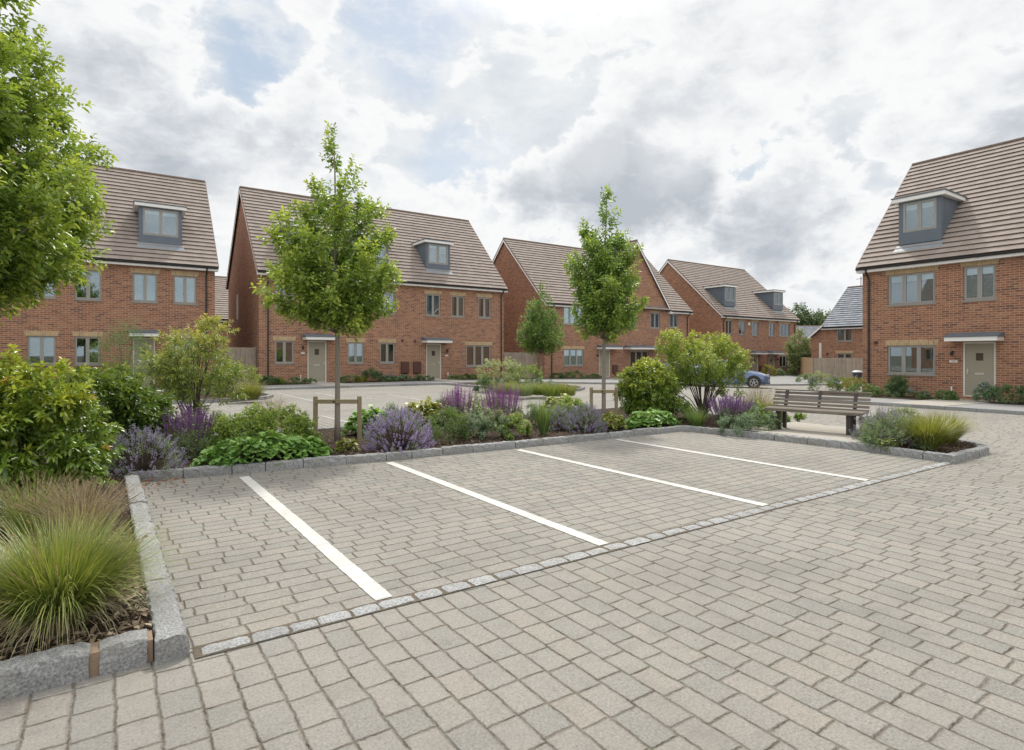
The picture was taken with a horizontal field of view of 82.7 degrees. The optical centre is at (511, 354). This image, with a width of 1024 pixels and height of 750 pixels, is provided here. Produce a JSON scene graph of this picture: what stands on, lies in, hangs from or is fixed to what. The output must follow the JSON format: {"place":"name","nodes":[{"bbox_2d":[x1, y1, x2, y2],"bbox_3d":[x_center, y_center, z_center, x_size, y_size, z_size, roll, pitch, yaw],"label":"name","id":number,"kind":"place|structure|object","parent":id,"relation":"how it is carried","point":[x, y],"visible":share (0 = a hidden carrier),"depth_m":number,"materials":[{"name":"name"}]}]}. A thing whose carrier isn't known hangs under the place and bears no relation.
{"place":"outdoors","nodes":[
{"label":"outdoors","id":0,"kind":"place"},
{"bbox_2d":[12,390,267,402],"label":"planting island","id":1,"kind":"structure","parent":0,"point":[202,396],"depth_m":21.99,"materials":[{"name":"plant"}]},
{"bbox_2d":[86,315,153,381],"bbox_3d":[-13.710,0.070,20.606,2.143,3.009,2.079,0,0,0],"label":"feathery shrub","id":2,"kind":"object","parent":1,"relation":"on","point":[119,343],"visible":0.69,"depth_m":20.38,"materials":[{"name":"green plant"}]},
{"bbox_2d":[208,360,262,395],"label":"variegated shrub","id":3,"kind":"object","parent":1,"relation":"on","point":[252,376],"visible":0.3,"depth_m":22.55,"materials":[{"name":"green plant"}]},
{"bbox_2d":[217,378,268,399],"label":"sedge clump","id":4,"kind":"object","parent":1,"relation":"on","point":[252,392],"visible":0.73,"depth_m":19.84,"materials":[{"name":"plant"}]},
{"bbox_2d":[28,374,842,393],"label":"footpath","id":5,"kind":"structure","parent":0,"point":[784,379],"depth_m":36.20,"materials":[{"name":"concrete"}]},
{"bbox_2d":[215,347,256,383],"bbox_3d":[-14.510,0.585,30.497,2.100,1.970,0.166,0,0,-34],"label":"timber fence","id":6,"kind":"object","parent":5,"relation":"on","point":[248,356],"visible":0.49,"depth_m":30.68,"materials":[{"name":"wood"}]},
{"bbox_2d":[504,352,537,377],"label":"timber fence","id":7,"kind":"object","parent":5,"relation":"on","point":[522,358],"visible":0.37,"depth_m":41.23,"materials":[{"name":"wood"}]},
{"bbox_2d":[813,358,862,379],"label":"timber fence","id":8,"kind":"object","parent":5,"relation":"on","point":[840,367],"visible":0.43,"depth_m":42.99,"materials":[{"name":"wood"}]},
{"bbox_2d":[0,384,1023,749],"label":"road","id":9,"kind":"structure","parent":0,"point":[888,614],"depth_m":3.21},
{"bbox_2d":[0,629,147,700],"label":"kerb","id":10,"kind":"structure","parent":9,"relation":"on","point":[59,666],"depth_m":2.93,"materials":[{"name":"stone"}]},
{"bbox_2d":[88,641,101,677],"bbox_3d":[-6.055,1.595,0.392,9.454,0.131,0.134,0,0,-34],"label":"kerb mortar","id":11,"kind":"object","parent":9,"relation":"on","point":[93,664],"visible":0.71,"depth_m":2.99,"materials":[{"name":"concrete"}]},
{"bbox_2d":[124,474,189,664],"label":"kerb","id":12,"kind":"structure","parent":9,"relation":"on","point":[171,641],"depth_m":3.64,"materials":[{"name":"stone"}]},
{"bbox_2d":[134,313,251,423],"bbox_3d":[-6.571,0.349,12.093,2.215,2.495,1.935,0,0,-34],"label":"multi stem shrub","id":13,"kind":"object","parent":9,"relation":"on","point":[182,373],"visible":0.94,"depth_m":11.93,"materials":[{"name":"green plant"}]},
{"bbox_2d":[49,381,852,394],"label":"kerb","id":14,"kind":"structure","parent":9,"relation":"on","point":[341,386],"depth_m":30.82,"materials":[{"name":"concrete"}]},
{"bbox_2d":[0,408,974,660],"bbox_3d":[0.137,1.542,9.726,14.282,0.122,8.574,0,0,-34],"label":"bark mulch","id":15,"kind":"object","parent":9,"relation":"on","point":[101,623],"visible":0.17,"depth_m":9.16,"materials":[{"name":"wood"}]},
{"bbox_2d":[0,466,104,534],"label":"sedge clump","id":16,"kind":"object","parent":15,"relation":"on","point":[15,516],"visible":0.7,"depth_m":5.08,"materials":[{"name":"plant"}]},
{"bbox_2d":[0,0,118,326],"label":"garden tree","id":17,"kind":"object","parent":15,"relation":"on","point":[42,188],"visible":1,"depth_m":7.25,"materials":[{"name":"green plant"}]},
{"bbox_2d":[0,344,126,500],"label":"laurel shrub","id":18,"kind":"object","parent":15,"relation":"on","point":[35,420],"visible":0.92,"depth_m":6.40,"materials":[{"name":"green plant"}]},
{"bbox_2d":[0,531,152,659],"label":"mulch","id":19,"kind":"object","parent":15,"relation":"on","point":[109,633],"visible":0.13,"depth_m":3.29,"materials":[{"name":"wood"}]},
{"bbox_2d":[2,475,151,539],"bbox_3d":[-3.699,1.310,5.022,1.124,0.522,1.258,0,0,7],"label":"sedge clump","id":20,"kind":"object","parent":15,"relation":"on","point":[78,504],"visible":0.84,"depth_m":4.99,"materials":[{"name":"plant"}]},
{"bbox_2d":[0,502,207,687],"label":"sedge clump","id":21,"kind":"object","parent":15,"relation":"on","point":[66,584],"visible":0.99,"depth_m":3.25,"materials":[{"name":"plant"}]},
{"bbox_2d":[48,361,177,458],"bbox_3d":[-5.957,0.873,8.626,1.780,1.560,1.548,0,0,-34],"label":"laurel shrub","id":22,"kind":"object","parent":15,"relation":"on","point":[125,395],"visible":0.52,"depth_m":8.42,"materials":[{"name":"green plant"}]},
{"bbox_2d":[100,423,189,478],"bbox_3d":[-4.985,1.266,7.817,1.128,0.674,1.107,0,0,33],"label":"catmint","id":23,"kind":"object","parent":15,"relation":"on","point":[144,464],"visible":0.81,"depth_m":7.75,"materials":[{"name":"purple plant"}]},
{"bbox_2d":[154,402,216,459],"bbox_3d":[-4.899,1.160,8.843,0.869,0.890,0.799,0,0,1],"label":"salvia","id":24,"kind":"object","parent":15,"relation":"on","point":[185,440],"visible":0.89,"depth_m":8.77,"materials":[{"name":"purple plant"}]},
{"bbox_2d":[189,429,333,467],"bbox_3d":[-3.636,1.386,8.605,2.009,0.568,0.923,0,0,-34],"label":"hardy geranium","id":25,"kind":"object","parent":15,"relation":"on","point":[270,446],"visible":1,"depth_m":8.40,"materials":[{"name":"green plant"}]},
{"bbox_2d":[198,401,324,453],"bbox_3d":[-4.071,1.199,9.500,1.908,0.855,1.314,0,0,-34],"label":"shrub","id":26,"kind":"object","parent":15,"relation":"on","point":[301,425],"visible":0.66,"depth_m":9.25,"materials":[{"name":"green plant"}]},
{"bbox_2d":[250,120,406,441],"bbox_3d":[-3.211,-1.301,10.460,2.647,5.822,2.656,0,0,-34],"label":"staked tree","id":27,"kind":"object","parent":15,"relation":"on","point":[342,305],"visible":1,"depth_m":10.14,"materials":[{"name":"green plant"}]},
{"bbox_2d":[313,396,361,440],"bbox_3d":[-3.183,1.185,10.600,0.870,0.850,0.164,0,0,0],"label":"tree stake","id":28,"kind":"object","parent":15,"relation":"on","point":[317,401],"visible":0.85,"depth_m":10.58,"materials":[{"name":"brown wood"}]},
{"bbox_2d":[341,404,393,435],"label":"leafy perennial","id":29,"kind":"object","parent":15,"relation":"on","point":[350,425],"visible":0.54,"depth_m":11.19,"materials":[{"name":"green plant"}]},
{"bbox_2d":[361,404,437,452],"bbox_3d":[-1.892,1.219,9.742,1.264,0.793,1.282,0,0,-34],"label":"catmint","id":30,"kind":"object","parent":15,"relation":"on","point":[406,441],"visible":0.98,"depth_m":9.59,"materials":[{"name":"purple plant"}]},
{"bbox_2d":[404,396,447,425],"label":"leafy perennial","id":31,"kind":"object","parent":15,"relation":"on","point":[428,408],"visible":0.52,"depth_m":12.75,"materials":[{"name":"green plant"}]},
{"bbox_2d":[420,404,471,443],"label":"ferny perennial","id":32,"kind":"object","parent":15,"relation":"on","point":[450,413],"visible":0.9,"depth_m":10.52,"materials":[{"name":"plant"}]},
{"bbox_2d":[438,383,477,428],"bbox_3d":[-1.147,1.076,12.466,0.838,1.010,0.937,0,0,-34],"label":"salvia","id":33,"kind":"object","parent":15,"relation":"on","point":[457,400],"visible":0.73,"depth_m":12.44,"materials":[{"name":"purple plant"}]},
{"bbox_2d":[454,412,488,439],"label":"sage clump","id":34,"kind":"object","parent":15,"relation":"on","point":[472,424],"visible":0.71,"depth_m":10.68,"materials":[{"name":"plant"}]},
{"bbox_2d":[474,406,513,436],"bbox_3d":[-0.346,1.290,10.973,0.710,0.658,0.909,0,0,-34],"label":"astrantia","id":35,"kind":"object","parent":15,"relation":"on","point":[499,416],"visible":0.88,"depth_m":10.93,"materials":[{"name":"green plant"}]},
{"bbox_2d":[479,382,524,428],"bbox_3d":[-0.244,1.068,12.507,0.990,1.007,0.969,0,0,39],"label":"salvia","id":36,"kind":"object","parent":15,"relation":"on","point":[514,405],"visible":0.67,"depth_m":12.43,"materials":[{"name":"purple plant"}]},
{"bbox_2d":[497,411,532,440],"bbox_3d":[0.060,1.329,10.981,0.715,0.583,0.788,0,0,-34],"label":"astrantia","id":37,"kind":"object","parent":15,"relation":"on","point":[525,427],"visible":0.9,"depth_m":10.87,"materials":[{"name":"green plant"}]},
{"bbox_2d":[526,395,555,434],"bbox_3d":[0.601,1.183,11.379,0.674,0.763,0.690,0,0,-34],"label":"crocosmia","id":38,"kind":"object","parent":15,"relation":"on","point":[543,418],"visible":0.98,"depth_m":11.33,"materials":[{"name":"plant"}]},
{"bbox_2d":[547,404,572,431],"bbox_3d":[0.946,1.308,12.089,0.699,0.570,0.670,0,0,-34],"label":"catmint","id":39,"kind":"object","parent":15,"relation":"on","point":[560,417],"visible":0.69,"depth_m":12.02,"materials":[{"name":"green plant"}]},
{"bbox_2d":[550,395,594,422],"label":"shrub","id":40,"kind":"object","parent":15,"relation":"on","point":[568,400],"visible":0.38,"depth_m":13.59,"materials":[{"name":"green plant"}]},
{"bbox_2d":[561,402,607,432],"bbox_3d":[1.468,1.277,11.900,0.972,0.641,0.991,0,0,-34],"label":"catmint","id":41,"kind":"object","parent":15,"relation":"on","point":[582,425],"visible":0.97,"depth_m":11.77,"materials":[{"name":"purple plant"}]},
{"bbox_2d":[562,184,649,419],"bbox_3d":[2.172,-1.186,13.615,2.191,5.593,2.300,0,0,-34],"label":"staked tree","id":42,"kind":"object","parent":15,"relation":"on","point":[606,287],"visible":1,"depth_m":13.22,"materials":[{"name":"green plant"}]},
{"bbox_2d":[598,412,626,430],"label":"leafy perennial","id":43,"kind":"object","parent":15,"relation":"on","point":[616,420],"visible":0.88,"depth_m":12.00,"materials":[{"name":"green plant"}]},
{"bbox_2d":[612,356,684,416],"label":"rounded shrub","id":44,"kind":"object","parent":15,"relation":"on","point":[640,390],"visible":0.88,"depth_m":13.43,"materials":[{"name":"green plant"}]},
{"bbox_2d":[621,407,680,429],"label":"hardy geranium","id":45,"kind":"object","parent":15,"relation":"on","point":[651,417],"visible":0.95,"depth_m":12.39,"materials":[{"name":"green plant"}]},
{"bbox_2d":[656,399,695,423],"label":"shrub","id":46,"kind":"object","parent":15,"relation":"on","point":[681,407],"visible":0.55,"depth_m":13.51,"materials":[{"name":"green plant"}]},
{"bbox_2d":[678,404,709,426],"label":"sedge clump","id":47,"kind":"object","parent":15,"relation":"on","point":[697,419],"visible":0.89,"depth_m":12.54,"materials":[{"name":"plant"}]},
{"bbox_2d":[653,327,753,417],"bbox_3d":[4.700,0.459,14.513,2.535,2.281,2.180,0,0,-34],"label":"multi stem shrub","id":48,"kind":"object","parent":15,"relation":"on","point":[710,363],"visible":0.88,"depth_m":14.32,"materials":[{"name":"green plant"}]},
{"bbox_2d":[703,393,760,426],"bbox_3d":[4.774,1.205,12.654,1.065,0.772,1.137,0,0,-34],"label":"salvia","id":49,"kind":"object","parent":15,"relation":"on","point":[737,409],"visible":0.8,"depth_m":12.53,"materials":[{"name":"purple plant"}]},
{"bbox_2d":[716,412,756,435],"bbox_3d":[4.535,1.388,11.728,0.650,0.462,0.765,0,0,-21],"label":"artemisia","id":50,"kind":"object","parent":15,"relation":"in","point":[748,418],"visible":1,"depth_m":11.61,"materials":[{"name":"plant"}]},
{"bbox_2d":[736,405,783,432],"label":"shrub","id":51,"kind":"object","parent":15,"relation":"on","point":[770,420],"visible":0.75,"depth_m":11.81,"materials":[{"name":"green plant"}]},
{"bbox_2d":[736,422,875,441],"bbox_3d":[6.141,1.522,11.612,2.200,0.001,2.350,0,0,-34],"label":"bench pad","id":52,"kind":"object","parent":15,"relation":"on","point":[815,430],"visible":0.67,"depth_m":11.52,"materials":[{"name":"concrete"}]},
{"bbox_2d":[764,389,871,434],"bbox_3d":[6.065,1.126,11.612,1.780,0.792,0.678,0,0,44],"label":"park bench","id":53,"kind":"object","parent":52,"relation":"on","point":[785,408],"visible":0.88,"depth_m":11.62,"materials":[{"name":"wood"}]},
{"bbox_2d":[849,405,916,446],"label":"heather clump","id":54,"kind":"object","parent":15,"relation":"on","point":[878,410],"visible":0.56,"depth_m":10.21,"materials":[{"name":"green plant"}]},
{"bbox_2d":[856,412,932,452],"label":"ferny perennial","id":55,"kind":"object","parent":15,"relation":"on","point":[868,437],"visible":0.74,"depth_m":9.86,"materials":[{"name":"green plant"}]},
{"bbox_2d":[873,409,985,449],"bbox_3d":[6.901,1.224,9.657,1.608,0.694,1.620,0,0,-11],"label":"sedge clump","id":56,"kind":"object","parent":15,"relation":"on","point":[937,434],"visible":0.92,"depth_m":9.47,"materials":[{"name":"plant"}]},
{"bbox_2d":[912,407,991,443],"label":"sedge clump","id":57,"kind":"object","parent":15,"relation":"on","point":[955,438],"visible":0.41,"depth_m":10.10,"materials":[{"name":"plant"}]},
{"bbox_2d":[473,356,524,391],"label":"variegated shrub","id":58,"kind":"object","parent":9,"relation":"on","point":[506,375],"visible":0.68,"depth_m":25.83,"materials":[{"name":"green plant"}]},
{"bbox_2d":[141,432,938,652],"bbox_3d":[0.908,1.646,8.244,10.300,0.001,5.270,0,0,-34],"label":"parking bay","id":59,"kind":"object","parent":9,"relation":"on","point":[409,532],"visible":0.94,"depth_m":6.14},
{"bbox_2d":[239,476,391,599],"bbox_3d":[-2.232,1.641,5.875,0.134,0.001,4.780,0,0,-35],"label":"parking line","id":60,"kind":"object","parent":59,"relation":"on","point":[370,586],"visible":1,"depth_m":4.95,"materials":[{"name":"white paint"}]},
{"bbox_2d":[387,462,607,545],"bbox_3d":[-0.536,1.641,6.955,0.134,0.001,4.670,0,0,-35],"label":"parking line","id":61,"kind":"object","parent":59,"relation":"on","point":[584,536],"visible":1,"depth_m":6.21,"materials":[{"name":"white paint"}]},
{"bbox_2d":[518,449,767,505],"bbox_3d":[1.436,1.641,8.198,0.134,0.001,4.561,0,0,-36],"label":"parking line","id":62,"kind":"object","parent":59,"relation":"on","point":[683,486],"visible":1,"depth_m":7.59,"materials":[{"name":"white paint"}]},
{"bbox_2d":[615,439,868,480],"bbox_3d":[3.332,1.641,9.439,0.134,0.001,4.511,0,0,-35],"label":"parking line","id":63,"kind":"object","parent":59,"relation":"on","point":[749,460],"visible":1,"depth_m":8.93,"materials":[{"name":"white paint"}]},
{"bbox_2d":[126,425,955,481],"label":"kerb","id":64,"kind":"structure","parent":9,"relation":"on","point":[236,468],"depth_m":9.47,"materials":[{"name":"stone"}]},
{"bbox_2d":[537,381,565,396],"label":"sedge clump","id":65,"kind":"object","parent":9,"relation":"on","point":[549,391],"visible":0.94,"depth_m":21.34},
{"bbox_2d":[192,462,950,658],"bbox_3d":[2.415,1.644,6.021,10.061,0.001,0.150,0,0,-34],"label":"sett bedding","id":66,"kind":"object","parent":9,"relation":"on","point":[197,651],"visible":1,"depth_m":4.18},
{"bbox_2d":[202,462,950,654],"bbox_3d":[2.497,1.637,6.073,10.177,0.014,0.145,0,0,-34],"label":"sett strip","id":67,"kind":"object","parent":66,"relation":"on","point":[281,630],"visible":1,"depth_m":4.29,"materials":[{"name":"stone"}]},
{"bbox_2d":[255,407,988,463],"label":"kerb","id":68,"kind":"structure","parent":9,"relation":"on","point":[979,449],"depth_m":9.37,"materials":[{"name":"stone"}]},
{"bbox_2d":[695,361,769,387],"bbox_3d":[12.406,1.115,33.190,4.240,1.535,2.120,0,0,24],"label":"parked car","id":69,"kind":"object","parent":9,"relation":"on","point":[756,378],"visible":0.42,"depth_m":31.90,"materials":[{"name":"blue paint"}]},
{"bbox_2d":[779,389,1023,414],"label":"kerb","id":70,"kind":"structure","parent":9,"relation":"on","point":[998,411],"depth_m":17.93,"materials":[{"name":"concrete"}]},
{"bbox_2d":[0,0,1023,317],"label":"sky","id":71,"kind":"structure","parent":0,"point":[772,140],"materials":[{"name":"white"}]},
{"bbox_2d":[458,382,578,388],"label":"planting island","id":72,"kind":"structure","parent":0,"point":[521,382],"depth_m":30.07,"materials":[{"name":"plant"}]},
{"bbox_2d":[515,280,566,384],"bbox_3d":[1.477,-1.107,30.097,2.731,5.415,3.429,0,0,9],"label":"tree","id":73,"kind":"object","parent":72,"relation":"on","point":[534,339],"visible":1,"depth_m":29.57,"materials":[{"name":"green plant"}]},
{"bbox_2d":[784,390,1023,410],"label":"footpath","id":74,"kind":"structure","parent":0,"point":[990,405],"depth_m":19.14,"materials":[{"name":"concrete"}]},
{"bbox_2d":[815,392,934,399],"bbox_3d":[15.053,1.669,24.148,4.900,0.103,4.900,0,0,-34],"label":"planting strip","id":75,"kind":"object","parent":74,"relation":"on","point":[900,397],"visible":0.21,"depth_m":22.66,"materials":[{"name":"soil"}]},
{"bbox_2d":[883,374,911,394],"bbox_3d":[15.108,1.193,22.865,1.009,0.917,0.944,0,0,-34],"label":"dwarf conifer","id":76,"kind":"object","parent":75,"relation":"on","point":[897,384],"visible":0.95,"depth_m":22.71,"materials":[{"name":"green plant"}]},
{"bbox_2d":[889,399,1000,405],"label":"doorstep path","id":77,"kind":"structure","parent":74,"relation":"on","point":[940,402],"depth_m":19.76,"materials":[{"name":"concrete"}]},
{"bbox_2d":[992,401,1023,404],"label":"planting strip","id":78,"kind":"object","parent":74,"relation":"on","point":[1016,403],"visible":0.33,"depth_m":19.59,"materials":[{"name":"soil"}]},
{"bbox_2d":[972,380,1003,402],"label":"lavender bush","id":79,"kind":"object","parent":78,"relation":"on","point":[983,385],"visible":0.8,"depth_m":20.29,"materials":[{"name":"plant"}]},
{"bbox_2d":[980,383,1023,404],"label":"rounded shrub","id":80,"kind":"object","parent":78,"relation":"on","point":[997,391],"visible":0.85,"depth_m":19.78,"materials":[{"name":"green plant"}]},
{"bbox_3d":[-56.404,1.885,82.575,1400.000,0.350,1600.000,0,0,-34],"label":"ground","id":81,"kind":"structure","parent":0,"visible":0},
{"bbox_2d":[0,153,218,386],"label":"brick house","id":82,"kind":"structure","parent":81,"relation":"on","point":[160,260],"depth_m":28.04,"materials":[{"name":"brick"}]},
{"bbox_2d":[27,336,55,365],"bbox_3d":[-20.724,-0.158,25.668,1.070,1.325,0.238,0,0,-34],"label":"window","id":83,"kind":"structure","parent":82,"relation":"in","point":[42,342],"depth_m":25.67,"materials":[{"name":"beige glass"}]},
{"bbox_2d":[73,336,100,365],"bbox_3d":[-19.378,-0.158,26.587,1.030,1.325,0.238,0,0,-34],"label":"window","id":84,"kind":"structure","parent":82,"relation":"in","point":[79,358],"depth_m":26.57,"materials":[{"name":"beige glass"}]},
{"bbox_2d":[73,270,101,300],"bbox_3d":[-19.336,-3.148,26.562,1.070,1.405,0.150,0,0,-34],"label":"window","id":85,"kind":"structure","parent":82,"relation":"in","point":[87,298],"depth_m":26.59,"materials":[{"name":"beige glass"}]},
{"bbox_2d":[133,338,154,386],"bbox_3d":[-17.574,0.380,27.802,0.900,2.340,0.080,0,0,-34],"label":"door","id":86,"kind":"structure","parent":82,"relation":"in","point":[150,342],"depth_m":27.78,"materials":[{"name":"paint"}]},
{"bbox_2d":[132,273,157,303],"bbox_3d":[-17.547,-3.158,27.835,1.080,1.425,0.234,0,0,-34],"label":"window","id":87,"kind":"structure","parent":82,"relation":"in","point":[144,285],"depth_m":27.84,"materials":[{"name":"beige glass"}]},
{"bbox_2d":[172,275,197,304],"bbox_3d":[-16.168,-3.158,28.777,1.080,1.425,0.234,0,0,-34],"label":"window","id":88,"kind":"structure","parent":82,"relation":"in","point":[184,287],"depth_m":28.77,"materials":[{"name":"beige glass"}]},
{"bbox_2d":[215,276,227,346],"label":"brick house","id":89,"kind":"structure","parent":81,"relation":"on","point":[221,302],"depth_m":51.01,"materials":[{"name":"brown tile"}]},
{"bbox_2d":[225,186,507,383],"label":"brick house","id":90,"kind":"structure","parent":81,"relation":"on","point":[445,320],"depth_m":35.87,"materials":[{"name":"brick"}]},
{"bbox_2d":[274,341,294,364],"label":"window","id":91,"kind":"structure","parent":90,"relation":"in","point":[284,354],"depth_m":31.42,"materials":[{"name":"beige glass"}]},
{"bbox_2d":[308,341,325,382],"bbox_3d":[-10.860,0.390,32.388,1.040,2.320,0.080,0,0,-34],"label":"door","id":92,"kind":"structure","parent":90,"relation":"in","point":[316,349],"depth_m":32.40,"materials":[{"name":"paint"}]},
{"bbox_2d":[348,342,364,363],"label":"window","id":93,"kind":"structure","parent":90,"relation":"in","point":[358,346],"depth_m":33.64,"materials":[{"name":"beige glass"}]},
{"bbox_2d":[379,343,395,363],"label":"window","id":94,"kind":"structure","parent":90,"relation":"in","point":[386,360],"depth_m":34.75,"materials":[{"name":"beige glass"}]},
{"bbox_2d":[425,294,440,316],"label":"window","id":95,"kind":"structure","parent":90,"relation":"in","point":[435,298],"depth_m":36.45,"materials":[{"name":"beige glass"}]},
{"bbox_2d":[426,344,440,378],"bbox_3d":[-4.923,0.435,36.443,1.040,2.230,0.080,0,0,-34],"label":"door","id":96,"kind":"structure","parent":90,"relation":"in","point":[433,351],"depth_m":36.44,"materials":[{"name":"paint"}]},
{"bbox_2d":[466,345,490,366],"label":"window","id":97,"kind":"structure","parent":90,"relation":"in","point":[472,349],"depth_m":38.37,"materials":[{"name":"beige glass"}]},
{"bbox_2d":[478,297,491,318],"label":"window","id":98,"kind":"structure","parent":90,"relation":"in","point":[486,301],"depth_m":38.61,"materials":[{"name":"beige glass"}]},
{"bbox_2d":[492,237,693,377],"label":"brick house","id":99,"kind":"structure","parent":81,"relation":"on","point":[524,268],"depth_m":45.12,"materials":[{"name":"brick"}]},
{"bbox_2d":[563,349,582,366],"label":"window","id":100,"kind":"structure","parent":99,"relation":"in","point":[578,353],"depth_m":42.97,"materials":[{"name":"beige glass"}]},
{"bbox_2d":[659,259,800,373],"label":"brick house","id":101,"kind":"structure","parent":81,"relation":"on","point":[744,309],"depth_m":56.39,"materials":[{"name":"brown tile"}]},
{"bbox_2d":[783,327,810,375],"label":"tree","id":102,"kind":"object","parent":81,"relation":"on","point":[795,354],"visible":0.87,"depth_m":51.67,"materials":[{"name":"green plant"}]},
{"bbox_2d":[789,302,823,325],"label":"distant tree","id":103,"kind":"object","parent":81,"relation":"on","point":[808,318],"visible":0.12,"depth_m":98.10,"materials":[{"name":"green plant"}]},
{"bbox_2d":[807,278,862,357],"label":"brick house","id":104,"kind":"structure","parent":81,"relation":"on","point":[838,333],"depth_m":49.16,"materials":[{"name":"tile"}]},
{"bbox_2d":[855,137,1023,401],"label":"brick house","id":105,"kind":"structure","parent":81,"relation":"on","point":[940,266],"depth_m":23.08,"materials":[{"name":"brick"}]},
{"bbox_2d":[886,271,935,306],"bbox_3d":[16.126,-2.627,23.495,0.206,1.305,1.770,0,0,-34],"label":"window","id":106,"kind":"structure","parent":105,"relation":"in","point":[920,276],"depth_m":23.51,"materials":[{"name":"beige glass"}]},
{"bbox_2d":[886,345,935,375],"bbox_3d":[16.134,0.242,23.512,0.238,1.225,1.790,0,0,-34],"label":"window","id":107,"kind":"structure","parent":105,"relation":"in","point":[908,364],"depth_m":23.58,"materials":[{"name":"grey glass"}]},
{"bbox_2d":[962,264,996,301],"bbox_3d":[17.404,-2.643,21.649,0.234,1.335,1.060,0,0,-34],"label":"window","id":108,"kind":"structure","parent":105,"relation":"in","point":[979,281],"depth_m":21.64,"materials":[{"name":"grey glass"}]},
{"bbox_2d":[963,342,995,396],"bbox_3d":[17.374,0.550,21.640,0.115,2.040,1.000,0,0,-34],"label":"door","id":109,"kind":"structure","parent":105,"relation":"in","point":[979,359],"depth_m":21.70,"materials":[{"name":"paint"}]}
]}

